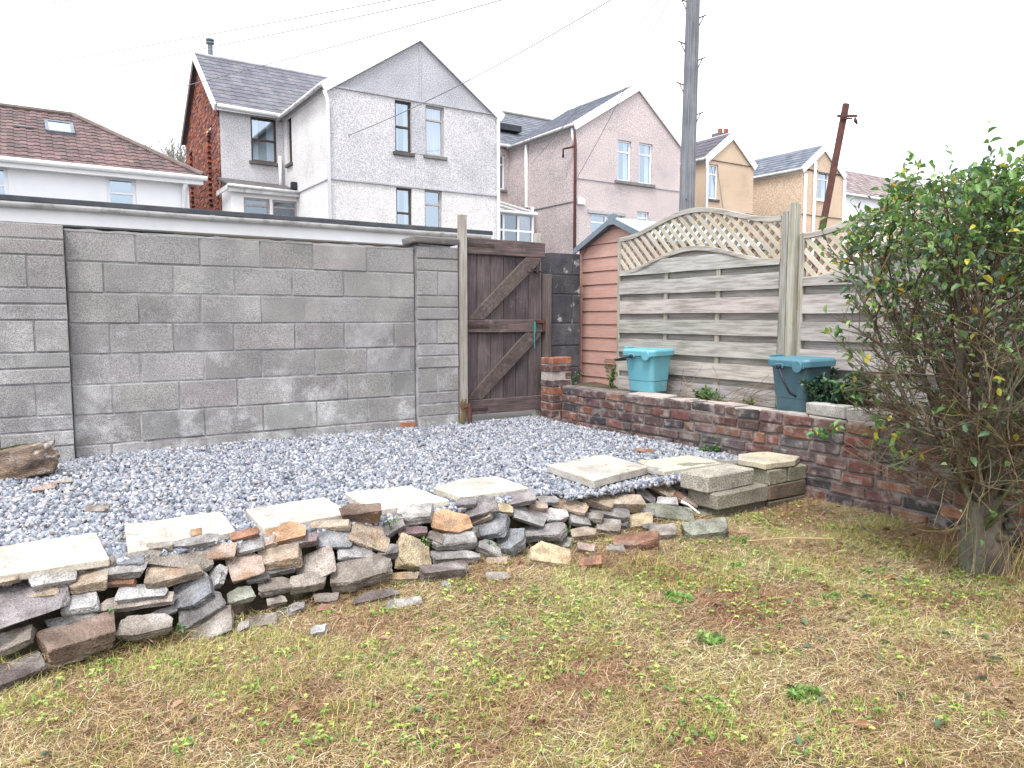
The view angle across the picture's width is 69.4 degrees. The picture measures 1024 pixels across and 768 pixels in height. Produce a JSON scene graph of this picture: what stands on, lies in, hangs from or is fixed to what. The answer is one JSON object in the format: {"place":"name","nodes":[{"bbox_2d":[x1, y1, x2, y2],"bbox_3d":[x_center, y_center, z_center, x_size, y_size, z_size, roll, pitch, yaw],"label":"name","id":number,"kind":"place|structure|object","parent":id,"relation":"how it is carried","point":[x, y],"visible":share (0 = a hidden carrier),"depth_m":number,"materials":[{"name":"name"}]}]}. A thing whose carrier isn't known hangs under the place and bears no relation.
{"place":"outdoors","nodes":[
{"label":"outdoors","id":0,"kind":"place"},
{"bbox_2d":[0,103,207,207],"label":"white house","id":1,"kind":"structure","parent":0,"point":[48,153],"depth_m":20.99,"materials":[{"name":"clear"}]},
{"bbox_2d":[106,177,135,203],"bbox_3d":[-11.210,-5.056,21.180,0.736,1.573,0.734,-3,6,-33],"label":"window","id":2,"kind":"structure","parent":1,"relation":"in","point":[119,190],"depth_m":21.38,"materials":[{"name":"clear glass"}]},
{"bbox_2d":[0,485,689,663],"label":"soil bank","id":3,"kind":"structure","parent":0,"point":[257,603],"depth_m":3.27,"materials":[{"name":"soil"}]},
{"bbox_2d":[0,580,69,628],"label":"rubble stone","id":4,"kind":"object","parent":3,"relation":"on","point":[18,604],"visible":0.69,"depth_m":2.80,"materials":[{"name":"stone"}]},
{"bbox_2d":[28,571,76,590],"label":"rubble stone","id":5,"kind":"object","parent":4,"relation":"on","point":[38,581],"visible":1,"depth_m":2.88,"materials":[{"name":"stone"}]},
{"bbox_2d":[225,552,264,583],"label":"rubble stone","id":6,"kind":"object","parent":3,"relation":"on","point":[245,567],"visible":0.85,"depth_m":3.23,"materials":[{"name":"stone"}]},
{"bbox_2d":[475,513,509,541],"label":"rubble stone","id":7,"kind":"object","parent":3,"relation":"on","point":[497,525],"visible":0.73,"depth_m":3.86,"materials":[{"name":"stone"}]},
{"bbox_2d":[0,496,1023,767],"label":"lawn","id":8,"kind":"structure","parent":0,"point":[684,765],"depth_m":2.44,"materials":[{"name":"plant"}]},
{"bbox_2d":[0,651,47,691],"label":"rubble stone","id":9,"kind":"object","parent":8,"relation":"on","point":[28,667],"visible":0.96,"depth_m":2.66,"materials":[{"name":"stone"}]},
{"bbox_2d":[0,624,36,656],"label":"rubble stone","id":10,"kind":"object","parent":9,"relation":"on","point":[15,640],"visible":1,"depth_m":2.71,"materials":[{"name":"stone"}]},
{"bbox_2d":[46,654,92,670],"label":"rubble stone","id":11,"kind":"object","parent":8,"relation":"on","point":[61,664],"visible":0.32,"depth_m":2.76,"materials":[{"name":"stone"}]},
{"bbox_2d":[34,610,115,665],"bbox_3d":[-1.648,0.970,2.810,0.267,0.099,0.138,-8,31,-36],"label":"rubble stone","id":12,"kind":"object","parent":11,"relation":"on","point":[82,637],"visible":0.99,"depth_m":2.78,"materials":[{"name":"stone"}]},
{"bbox_2d":[44,612,98,627],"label":"rubble stone","id":13,"kind":"object","parent":12,"relation":"on","point":[63,620],"visible":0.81,"depth_m":2.83,"materials":[{"name":"stone"}]},
{"bbox_2d":[60,591,99,615],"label":"rubble stone","id":14,"kind":"object","parent":13,"relation":"on","point":[83,603],"visible":0.9,"depth_m":2.88,"materials":[{"name":"stone"}]},
{"bbox_2d":[69,567,109,593],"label":"rubble stone","id":15,"kind":"object","parent":14,"relation":"on","point":[87,580],"visible":0.72,"depth_m":2.93,"materials":[{"name":"stone"}]},
{"bbox_2d":[115,613,172,640],"bbox_3d":[-1.459,0.968,2.939,0.206,0.070,0.101,-2,37,-25],"label":"rubble stone","id":16,"kind":"object","parent":8,"relation":"on","point":[140,627],"visible":0.98,"depth_m":2.92,"materials":[{"name":"stone"}]},
{"bbox_2d":[151,605,177,615],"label":"rubble stone","id":17,"kind":"object","parent":16,"relation":"on","point":[171,610],"visible":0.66,"depth_m":3.02,"materials":[{"name":"stone"}]},
{"bbox_2d":[99,591,175,612],"bbox_3d":[-1.520,0.883,2.993,0.290,0.033,0.076,-2,27,-25],"label":"rubble stone","id":18,"kind":"object","parent":17,"relation":"on","point":[167,599],"visible":0.7,"depth_m":2.97,"materials":[{"name":"stone"}]},
{"bbox_2d":[114,584,167,602],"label":"rubble stone","id":19,"kind":"object","parent":18,"relation":"on","point":[137,592],"visible":0.91,"depth_m":3.00,"materials":[{"name":"stone"}]},
{"bbox_2d":[107,578,136,587],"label":"rubble stone","id":20,"kind":"object","parent":19,"relation":"on","point":[122,582],"visible":0.77,"depth_m":3.01,"materials":[{"name":"stone"}]},
{"bbox_2d":[99,561,148,579],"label":"rubble stone","id":21,"kind":"object","parent":20,"relation":"on","point":[116,572],"visible":0.88,"depth_m":3.02,"materials":[{"name":"stone"}]},
{"bbox_2d":[144,564,202,588],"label":"rubble stone","id":22,"kind":"object","parent":19,"relation":"on","point":[158,576],"visible":0.94,"depth_m":3.08,"materials":[{"name":"stone"}]},
{"bbox_2d":[178,591,225,635],"bbox_3d":[-1.297,0.943,3.082,0.207,0.063,0.144,-24,47,-20],"label":"rubble stone","id":23,"kind":"object","parent":8,"relation":"on","point":[193,617],"visible":0.69,"depth_m":3.05,"materials":[{"name":"stone"}]},
{"bbox_2d":[172,571,215,609],"bbox_3d":[-1.348,0.876,3.126,0.168,0.061,0.198,-31,39,-11],"label":"rubble stone","id":24,"kind":"object","parent":23,"relation":"on","point":[195,593],"visible":0.77,"depth_m":3.08,"materials":[{"name":"stone"}]},
{"bbox_2d":[142,547,213,571],"bbox_3d":[-1.434,0.749,3.167,0.300,0.041,0.118,11,34,-20],"label":"rubble stone","id":25,"kind":"object","parent":24,"relation":"on","point":[186,559],"visible":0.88,"depth_m":3.15,"materials":[{"name":"stone"}]},
{"bbox_2d":[189,605,233,640],"bbox_3d":[-1.235,1.000,3.046,0.182,0.051,0.145,-20,40,-8],"label":"rubble stone","id":26,"kind":"object","parent":8,"relation":"on","point":[220,622],"visible":0.74,"depth_m":3.02,"materials":[{"name":"stone"}]},
{"bbox_2d":[266,595,286,608],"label":"rubble stone","id":27,"kind":"object","parent":8,"relation":"on","point":[274,602],"visible":1,"depth_m":3.21,"materials":[{"name":"stone"}]},
{"bbox_2d":[258,577,291,597],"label":"rubble stone","id":28,"kind":"object","parent":27,"relation":"on","point":[274,586],"visible":0.93,"depth_m":3.24,"materials":[{"name":"stone"}]},
{"bbox_2d":[265,566,297,576],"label":"rubble stone","id":29,"kind":"object","parent":28,"relation":"on","point":[275,572],"visible":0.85,"depth_m":3.30,"materials":[{"name":"stone"}]},
{"bbox_2d":[257,543,302,569],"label":"rubble stone","id":30,"kind":"object","parent":29,"relation":"on","point":[283,556],"visible":0.84,"depth_m":3.31,"materials":[{"name":"stone"}]},
{"bbox_2d":[289,572,326,594],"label":"rubble stone","id":31,"kind":"object","parent":8,"relation":"on","point":[308,582],"visible":0.95,"depth_m":3.30,"materials":[{"name":"stone"}]},
{"bbox_2d":[296,545,335,576],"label":"rubble stone","id":32,"kind":"object","parent":31,"relation":"on","point":[323,559],"visible":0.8,"depth_m":3.39,"materials":[{"name":"stone"}]},
{"bbox_2d":[330,552,392,592],"bbox_3d":[-0.705,0.880,3.435,0.294,0.106,0.145,-7,36,-21],"label":"rubble stone","id":33,"kind":"object","parent":8,"relation":"on","point":[355,574],"visible":0.94,"depth_m":3.41,"materials":[{"name":"stone"}]},
{"bbox_2d":[337,543,371,562],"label":"rubble stone","id":34,"kind":"object","parent":33,"relation":"on","point":[354,551],"visible":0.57,"depth_m":3.46,"materials":[{"name":"stone"}]},
{"bbox_2d":[316,529,351,549],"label":"rubble stone","id":35,"kind":"object","parent":34,"relation":"on","point":[335,540],"visible":0.88,"depth_m":3.49,"materials":[{"name":"stone"}]},
{"bbox_2d":[395,533,431,571],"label":"rubble stone","id":36,"kind":"object","parent":8,"relation":"on","point":[413,554],"visible":0.88,"depth_m":3.57,"materials":[{"name":"stone"}]},
{"bbox_2d":[377,544,398,559],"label":"rubble stone","id":37,"kind":"object","parent":36,"relation":"on","point":[392,551],"visible":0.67,"depth_m":3.55,"materials":[{"name":"stone"}]},
{"bbox_2d":[349,521,389,552],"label":"rubble stone","id":38,"kind":"object","parent":37,"relation":"on","point":[364,535],"visible":0.96,"depth_m":3.57,"materials":[{"name":"stone"}]},
{"bbox_2d":[339,503,381,523],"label":"rubble stone","id":39,"kind":"object","parent":38,"relation":"on","point":[370,513],"visible":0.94,"depth_m":3.61,"materials":[{"name":"stone"}]},
{"bbox_2d":[382,513,404,537],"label":"rubble stone","id":40,"kind":"object","parent":38,"relation":"on","point":[399,525],"visible":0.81,"depth_m":3.66,"materials":[{"name":"stone"}]},
{"bbox_2d":[394,502,433,526],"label":"rubble stone","id":41,"kind":"object","parent":40,"relation":"on","point":[416,514],"visible":0.94,"depth_m":3.74,"materials":[{"name":"stone"}]},
{"bbox_2d":[418,560,468,582],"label":"rubble stone","id":42,"kind":"object","parent":8,"relation":"on","point":[456,569],"visible":0.98,"depth_m":3.51,"materials":[{"name":"stone"}]},
{"bbox_2d":[429,550,479,563],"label":"rubble stone","id":43,"kind":"object","parent":8,"relation":"on","point":[437,557],"visible":0.91,"depth_m":3.68,"materials":[{"name":"stone"}]},
{"bbox_2d":[431,531,476,550],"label":"rubble stone","id":44,"kind":"object","parent":43,"relation":"on","point":[464,540],"visible":0.9,"depth_m":3.72,"materials":[{"name":"stone"}]},
{"bbox_2d":[431,509,472,533],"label":"rubble stone","id":45,"kind":"object","parent":44,"relation":"on","point":[446,521],"visible":0.84,"depth_m":3.80,"materials":[{"name":"stone"}]},
{"bbox_2d":[496,528,525,556],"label":"rubble stone","id":46,"kind":"object","parent":8,"relation":"on","point":[513,542],"visible":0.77,"depth_m":3.83,"materials":[{"name":"stone"}]},
{"bbox_2d":[0,500,1023,767],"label":"clover","id":47,"kind":"object","parent":8,"relation":"on","point":[444,694],"visible":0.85,"depth_m":2.77,"materials":[{"name":"green plant"}]},
{"bbox_2d":[10,428,1023,767],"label":"fallen leaves","id":48,"kind":"object","parent":8,"relation":"on","point":[820,698],"visible":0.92,"depth_m":2.84,"materials":[{"name":"brown plant"}]},
{"bbox_2d":[523,522,567,542],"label":"rubble stone","id":49,"kind":"object","parent":8,"relation":"on","point":[555,531],"visible":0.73,"depth_m":3.99,"materials":[{"name":"stone"}]},
{"bbox_2d":[512,506,547,527],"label":"rubble stone","id":50,"kind":"object","parent":49,"relation":"on","point":[523,514],"visible":0.84,"depth_m":4.05,"materials":[{"name":"stone"}]},
{"bbox_2d":[527,541,571,567],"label":"rubble stone","id":51,"kind":"object","parent":8,"relation":"on","point":[540,553],"visible":0.84,"depth_m":3.76,"materials":[{"name":"stone"}]},
{"bbox_2d":[612,530,659,551],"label":"rubble stone","id":52,"kind":"object","parent":8,"relation":"on","point":[649,540],"visible":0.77,"depth_m":3.92,"materials":[{"name":"stone"}]},
{"bbox_2d":[645,502,694,521],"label":"rubble stone","id":53,"kind":"object","parent":8,"relation":"on","point":[672,512],"visible":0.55,"depth_m":4.44,"materials":[{"name":"stone"}]},
{"bbox_2d":[681,517,728,540],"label":"rubble stone","id":54,"kind":"object","parent":8,"relation":"on","point":[709,528],"visible":0.91,"depth_m":4.06,"materials":[{"name":"stone"}]},
{"bbox_2d":[692,501,764,517],"bbox_3d":[1.374,0.798,4.691,0.444,0.113,0.227,-3,6,-33],"label":"concrete block","id":55,"kind":"object","parent":8,"relation":"on","point":[743,509],"depth_m":4.58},
{"bbox_2d":[688,482,767,509],"bbox_3d":[1.362,0.692,4.660,0.480,0.111,0.246,-3,6,-33],"label":"concrete block","id":56,"kind":"object","parent":55,"relation":"on","point":[755,492],"depth_m":4.55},
{"bbox_2d":[680,463,753,492],"bbox_3d":[1.294,0.590,4.653,0.445,0.109,0.226,-3,6,-34],"label":"concrete block","id":57,"kind":"object","parent":56,"relation":"on","point":[721,477],"depth_m":4.57,"materials":[{"name":"concrete"}]},
{"bbox_2d":[739,465,786,485],"bbox_3d":[1.635,0.586,4.844,0.188,0.104,0.262,-3,6,-33],"label":"concrete block","id":58,"kind":"object","parent":56,"relation":"on","point":[769,477],"depth_m":4.74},
{"bbox_2d":[765,494,805,509],"bbox_3d":[1.728,0.782,4.908,0.381,0.105,0.247,-3,6,-33],"label":"concrete block","id":59,"kind":"object","parent":8,"relation":"on","point":[770,503],"depth_m":4.77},
{"bbox_2d":[767,479,805,500],"bbox_3d":[1.731,0.680,4.888,0.378,0.102,0.226,-3,6,-33],"label":"concrete block","id":60,"kind":"object","parent":59,"relation":"on","point":[786,489],"depth_m":4.79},
{"bbox_2d":[785,463,806,481],"bbox_3d":[1.802,0.573,4.948,0.194,0.103,0.267,-3,6,-33],"label":"concrete block","id":61,"kind":"object","parent":60,"relation":"on","point":[797,471],"depth_m":4.83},
{"bbox_2d":[738,452,799,469],"bbox_3d":[1.684,0.504,4.913,0.422,0.048,0.360,-3,6,-33],"label":"sandstone flag","id":62,"kind":"object","parent":61,"relation":"on","point":[766,460],"visible":1,"depth_m":4.82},
{"bbox_2d":[806,119,1023,579],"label":"hedge tree","id":63,"kind":"object","parent":8,"relation":"on","point":[985,464],"visible":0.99,"depth_m":3.36,"materials":[{"name":"green plant"}]},
{"bbox_2d":[938,504,1023,580],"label":"grass stalks","id":64,"kind":"object","parent":8,"relation":"on","point":[974,555],"depth_m":3.39,"materials":[{"name":"beige plant"}]},
{"bbox_2d":[0,0,1023,421],"label":"sky","id":65,"kind":"structure","parent":0,"point":[919,77],"materials":[{"name":"white"}]},
{"bbox_2d":[472,340,796,420],"bbox_3d":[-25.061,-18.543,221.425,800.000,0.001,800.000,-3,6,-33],"label":"ground","id":66,"kind":"structure","parent":0,"point":[491,416],"depth_m":7.82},
{"bbox_2d":[0,221,458,461],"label":"block wall","id":67,"kind":"structure","parent":66,"relation":"on","point":[111,342],"depth_m":5.82,"materials":[{"name":"concrete"}]},
{"bbox_2d":[0,194,492,247],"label":"garage row","id":68,"kind":"object","parent":66,"relation":"on","point":[85,214],"visible":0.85,"depth_m":10.08,"materials":[{"name":"paint"}]},
{"bbox_2d":[179,30,504,239],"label":"grey house","id":69,"kind":"structure","parent":66,"relation":"on","point":[269,139],"depth_m":22.50,"materials":[{"name":"paint"}]},
{"bbox_2d":[249,117,278,166],"bbox_3d":[-8.113,-7.763,23.908,0.965,1.480,0.870,-3,6,-33],"label":"window","id":70,"kind":"structure","parent":69,"relation":"in","point":[263,131],"depth_m":23.85,"materials":[{"name":"clear glass"}]},
{"bbox_2d":[396,188,410,224],"bbox_3d":[-3.420,-5.093,22.234,0.507,1.451,0.734,-3,6,-33],"label":"window","id":71,"kind":"structure","parent":69,"relation":"in","point":[403,195],"depth_m":22.07,"materials":[{"name":"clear glass"}]},
{"bbox_2d":[393,101,414,156],"bbox_3d":[-3.382,-7.507,21.964,0.683,1.569,0.870,-3,6,-33],"label":"window","id":72,"kind":"structure","parent":69,"relation":"in","point":[402,121],"depth_m":21.87,"materials":[{"name":"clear glass"}]},
{"bbox_2d":[425,190,440,226],"bbox_3d":[-2.613,-5.127,22.757,0.585,1.525,0.734,-3,6,-33],"label":"window","id":73,"kind":"structure","parent":69,"relation":"in","point":[432,198],"depth_m":22.94,"materials":[{"name":"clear glass"}]},
{"bbox_2d":[423,105,447,160],"bbox_3d":[-2.355,-7.552,22.282,0.789,1.556,0.290,-3,6,-33],"label":"window","id":74,"kind":"structure","parent":69,"relation":"in","point":[434,115],"depth_m":22.39,"materials":[{"name":"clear glass"}]},
{"bbox_2d":[500,201,537,241],"bbox_3d":[-1.233,-4.326,27.349,2.875,5.804,3.537,-3,6,-33],"label":"conservatory","id":75,"kind":"object","parent":66,"relation":"on","point":[510,214],"visible":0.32,"depth_m":26.65,"materials":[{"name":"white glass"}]},
{"bbox_2d":[540,356,571,420],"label":"brick pillar","id":76,"kind":"structure","parent":66,"relation":"on","point":[555,374],"depth_m":7.38,"materials":[{"name":"brick"}]},
{"bbox_2d":[541,274,551,356],"bbox_3d":[0.350,-0.346,7.607,0.065,1.550,0.100,-3,6,-33],"label":"gate post","id":77,"kind":"object","parent":76,"relation":"on","point":[546,294],"visible":0.56,"depth_m":7.54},
{"bbox_2d":[540,253,579,416],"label":"dark pier","id":78,"kind":"structure","parent":66,"relation":"on","point":[563,269],"depth_m":7.68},
{"bbox_2d":[500,82,680,253],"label":"pink house","id":79,"kind":"structure","parent":66,"relation":"on","point":[631,169],"depth_m":27.89,"materials":[{"name":"paint"}]},
{"bbox_2d":[677,0,706,223],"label":"utility pole","id":80,"kind":"object","parent":66,"relation":"on","point":[689,128],"visible":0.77,"depth_m":13.52,"materials":[{"name":"wood"}]},
{"bbox_2d":[679,128,757,234],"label":"tan house","id":81,"kind":"structure","parent":66,"relation":"on","point":[727,154],"depth_m":32.08,"materials":[{"name":"paint"}]},
{"bbox_2d":[561,385,1023,549],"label":"brick wall","id":82,"kind":"structure","parent":66,"relation":"on","point":[734,428],"depth_m":4.92,"materials":[{"name":"brick"}]},
{"bbox_2d":[615,346,673,392],"bbox_3d":[1.158,-0.131,6.478,0.353,0.385,0.473,-6,7,-37],"label":"food caddy","id":83,"kind":"object","parent":82,"relation":"on","point":[648,369],"visible":0.98,"depth_m":6.34,"materials":[{"name":"teal plastic"}]},
{"bbox_2d":[806,402,853,418],"bbox_3d":[2.060,0.171,4.805,0.111,0.087,0.286,-3,6,-33],"label":"concrete block","id":84,"kind":"object","parent":82,"relation":"on","point":[831,410],"depth_m":4.76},
{"bbox_2d":[811,103,857,273],"bbox_3d":[4.966,-2.092,11.859,0.955,4.678,0.110,0,5,3],"label":"rusty pole","id":85,"kind":"object","parent":66,"relation":"on","point":[844,115],"visible":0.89,"depth_m":11.71,"materials":[{"name":"metal"}]},
{"bbox_2d":[842,170,954,265],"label":"white bungalow","id":86,"kind":"object","parent":66,"relation":"on","point":[859,186],"visible":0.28,"depth_m":51.45,"materials":[{"name":"brown tile"}]},
{"bbox_2d":[575,382,941,427],"bbox_3d":[5.613,0.346,3.750,4.550,0.036,12.100,-3,6,-33],"label":"raised soil bed","id":87,"kind":"object","parent":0,"point":[598,385],"visible":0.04,"depth_m":7.32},
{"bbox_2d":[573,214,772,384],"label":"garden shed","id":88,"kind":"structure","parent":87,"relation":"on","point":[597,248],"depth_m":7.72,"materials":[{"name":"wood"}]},
{"bbox_2d":[616,207,782,406],"bbox_3d":[1.530,-0.688,6.323,0.052,1.602,1.872,-3,6,-33],"label":"woven fence","id":89,"kind":"object","parent":87,"relation":"on","point":[707,307],"visible":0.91,"depth_m":6.16,"materials":[{"name":"wood"}]},
{"bbox_2d":[779,211,788,355],"bbox_3d":[2.024,-0.507,5.512,0.035,1.540,0.044,-3,6,-33],"label":"fence post","id":90,"kind":"object","parent":87,"relation":"on","point":[783,281],"visible":0.56,"depth_m":5.48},
{"bbox_2d":[784,202,800,355],"bbox_3d":[2.069,-0.506,5.476,0.060,1.644,0.060,-3,6,-33],"label":"fence post","id":91,"kind":"object","parent":87,"relation":"on","point":[792,276],"visible":0.56,"depth_m":5.43,"materials":[{"name":"wood"}]},
{"bbox_2d":[768,354,835,411],"bbox_3d":[2.007,-0.005,5.190,0.353,0.392,0.435,-4,6,-25],"label":"food caddy","id":92,"kind":"object","parent":87,"relation":"on","point":[790,373],"visible":0.87,"depth_m":5.07,"materials":[{"name":"teal plastic"}]},
{"bbox_2d":[798,367,881,406],"bbox_3d":[2.185,0.058,4.916,0.477,0.374,0.502,-3,6,-33],"label":"weed","id":93,"kind":"object","parent":87,"relation":"on","point":[826,390],"visible":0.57,"depth_m":4.86,"materials":[{"name":"green plant"}]},
{"bbox_2d":[796,190,1023,435],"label":"woven fence","id":94,"kind":"object","parent":87,"relation":"on","point":[817,293],"visible":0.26,"depth_m":5.16,"materials":[{"name":"wood"}]},
{"bbox_2d":[752,144,846,339],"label":"tan house","id":95,"kind":"structure","parent":0,"point":[782,181],"depth_m":34.41,"materials":[{"name":"paint"}]},
{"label":"gravel bed","id":96,"kind":"structure","parent":0,"visible":0},
{"bbox_2d":[0,415,737,587],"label":"gravel chippings","id":97,"kind":"object","parent":96,"relation":"on","point":[127,487],"visible":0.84,"depth_m":4.77,"materials":[{"name":"gravel"}]},
{"bbox_2d":[0,440,59,480],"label":"boulder","id":98,"kind":"object","parent":97,"relation":"on","point":[20,461],"visible":0.95,"depth_m":4.59,"materials":[{"name":"stone"}]},
{"bbox_2d":[0,533,109,579],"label":"paving slab","id":99,"kind":"object","parent":97,"relation":"on","point":[25,561],"depth_m":3.02,"materials":[{"name":"stone"}]},
{"bbox_2d":[125,511,235,555],"bbox_3d":[-1.529,0.685,3.397,0.464,0.040,0.459,-3,7,-33],"label":"paving slab","id":100,"kind":"object","parent":97,"relation":"on","point":[139,536],"depth_m":3.40,"materials":[{"name":"stone"}]},
{"bbox_2d":[173,533,219,549],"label":"rubble stone","id":101,"kind":"object","parent":97,"relation":"on","point":[201,541],"visible":0.91,"depth_m":3.22,"materials":[{"name":"stone"}]},
{"bbox_2d":[262,521,305,545],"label":"rubble stone","id":102,"kind":"object","parent":97,"relation":"on","point":[288,532],"visible":0.74,"depth_m":3.42,"materials":[{"name":"stone"}]},
{"bbox_2d":[245,497,341,531],"bbox_3d":[-1.082,0.656,3.724,0.440,0.040,0.402,-3,7,-33],"label":"paving slab","id":103,"kind":"object","parent":97,"relation":"on","point":[304,512],"depth_m":3.68,"materials":[{"name":"stone"}]},
{"bbox_2d":[345,486,448,514],"bbox_3d":[-0.642,0.629,4.034,0.441,0.040,0.446,-3,6,-33],"label":"paving slab","id":104,"kind":"object","parent":97,"relation":"on","point":[391,500],"depth_m":4.00,"materials":[{"name":"concrete"}]},
{"bbox_2d":[434,477,528,499],"bbox_3d":[-0.204,0.606,4.271,0.471,0.046,0.390,-3,7,-33],"label":"paving slab","id":105,"kind":"object","parent":97,"relation":"on","point":[491,487],"depth_m":4.22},
{"bbox_2d":[547,454,646,488],"bbox_3d":[0.560,0.551,4.734,0.586,0.058,0.599,-3,6,-33],"label":"paving slab","id":106,"kind":"object","parent":97,"relation":"on","point":[597,471],"depth_m":4.64,"materials":[{"name":"concrete"}]},
{"bbox_2d":[638,455,719,474],"bbox_3d":[1.127,0.546,4.983,0.553,0.040,0.347,-3,6,-28],"label":"paving slab","id":107,"kind":"object","parent":97,"relation":"on","point":[669,465],"depth_m":4.97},
{"bbox_2d":[457,214,467,423],"bbox_3d":[-0.466,-0.550,6.991,0.067,2.065,0.070,-3,6,-33],"label":"gate post","id":108,"kind":"object","parent":96,"relation":"on","point":[462,308],"visible":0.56,"depth_m":6.95,"materials":[{"name":"wood"}]},
{"bbox_2d":[467,237,545,414],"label":"garden gate","id":109,"kind":"structure","parent":108,"relation":"attached to","point":[506,326],"depth_m":7.30,"materials":[{"name":"brown wood"}]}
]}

